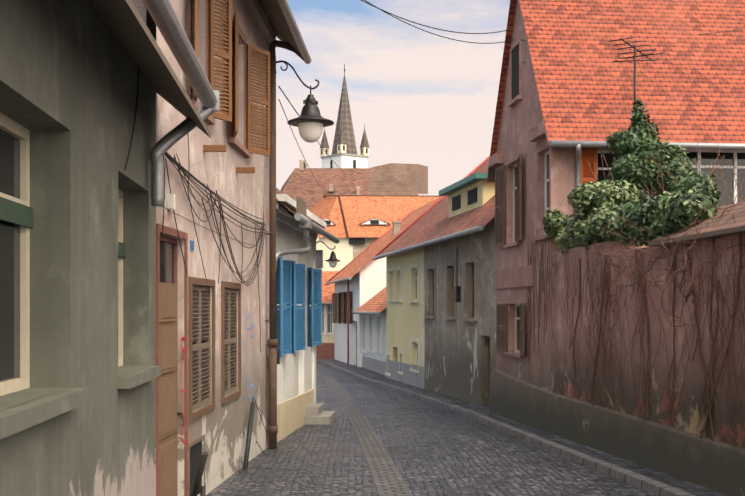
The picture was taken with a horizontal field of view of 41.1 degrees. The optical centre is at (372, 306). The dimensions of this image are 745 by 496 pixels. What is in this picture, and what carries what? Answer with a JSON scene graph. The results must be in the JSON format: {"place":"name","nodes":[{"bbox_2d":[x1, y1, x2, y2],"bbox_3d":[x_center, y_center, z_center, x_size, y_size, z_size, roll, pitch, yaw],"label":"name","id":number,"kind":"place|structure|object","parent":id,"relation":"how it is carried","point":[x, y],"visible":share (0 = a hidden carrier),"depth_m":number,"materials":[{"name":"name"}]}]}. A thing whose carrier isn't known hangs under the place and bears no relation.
{"place":"outdoors","nodes":[
{"label":"outdoors","id":0,"kind":"place"},
{"bbox_2d":[275,0,509,195],"label":"sky","id":1,"kind":"structure","parent":0,"point":[421,97],"materials":[{"name":"white"}]},
{"bbox_2d":[205,361,655,495],"bbox_3d":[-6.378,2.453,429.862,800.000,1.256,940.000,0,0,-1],"label":"ground","id":2,"kind":"structure","parent":0,"point":[433,449],"depth_m":14.43,"materials":[{"name":"grey stone"}]},
{"bbox_2d":[280,64,440,270],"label":"skyline","id":3,"kind":"structure","parent":2,"relation":"on","point":[361,209],"depth_m":139.97,"materials":[{"name":"tile"}]},
{"bbox_2d":[0,0,744,495],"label":"walls","id":4,"kind":"structure","parent":2,"relation":"on","point":[78,416],"depth_m":11.77,"materials":[{"name":"paint"}]},
{"bbox_2d":[191,397,273,495],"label":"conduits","id":5,"kind":"object","parent":4,"relation":"attached to","point":[205,456],"visible":0.94,"depth_m":13.53,"materials":[{"name":"black"}]},
{"bbox_2d":[276,60,333,142],"bbox_3d":[-1.132,-3.298,15.872,1.069,1.314,0.752,0,0,-29],"label":"street lamp","id":6,"kind":"object","parent":4,"relation":"attached to","point":[310,122],"visible":0.88,"depth_m":15.83,"materials":[{"name":"metal"}]},
{"bbox_2d":[316,241,340,267],"bbox_3d":[-1.036,-1.192,21.996,0.680,0.644,0.359,0,0,-1],"label":"street lamp","id":7,"kind":"object","parent":4,"relation":"attached to","point":[332,260],"visible":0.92,"depth_m":21.95,"materials":[{"name":"metal"}]},
{"bbox_2d":[0,0,744,495],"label":"trim","id":8,"kind":"structure","parent":4,"relation":"on","point":[200,308],"depth_m":11.52,"materials":[{"name":"beige paint"}]},
{"bbox_2d":[0,8,744,403],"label":"glass","id":9,"kind":"object","parent":8,"relation":"on","point":[8,266],"depth_m":5.78,"materials":[{"name":"grey glass"}]},
{"bbox_2d":[88,0,744,313],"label":"roofs","id":10,"kind":"structure","parent":4,"relation":"on","point":[690,84],"depth_m":18.68,"materials":[{"name":"tile"}]},
{"bbox_2d":[609,37,663,101],"bbox_3d":[4.641,-3.666,17.582,0.799,1.957,1.497,0,0,37],"label":"aerial","id":11,"kind":"object","parent":10,"relation":"on","point":[635,51],"visible":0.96,"depth_m":17.57,"materials":[{"name":"metal"}]},
{"bbox_2d":[124,0,744,448],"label":"gutters and downspouts","id":12,"kind":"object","parent":4,"relation":"attached to","point":[166,18],"depth_m":15.88,"materials":[{"name":"metal"}]},
{"bbox_2d":[162,0,743,443],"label":"cables","id":13,"kind":"object","parent":4,"relation":"attached to","point":[188,192],"visible":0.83,"depth_m":12.00,"materials":[{"name":"black plastic"}]},
{"bbox_2d":[542,99,720,253],"bbox_3d":[4.142,-2.161,14.923,2.286,2.790,6.141,0,0,-1],"label":"ivy","id":14,"kind":"object","parent":4,"relation":"attached to","point":[620,191],"visible":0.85,"depth_m":15.69,"materials":[{"name":"green plant"}]},
{"bbox_2d":[527,141,744,449],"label":"dry creeper","id":15,"kind":"object","parent":4,"relation":"attached to","point":[734,307],"visible":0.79,"depth_m":12.44,"materials":[{"name":"brown plant"}]},
{"bbox_2d":[316,359,727,495],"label":"pavement","id":16,"kind":"structure","parent":0,"point":[386,477],"depth_m":15.72,"materials":[{"name":"grey stone"}]}
]}

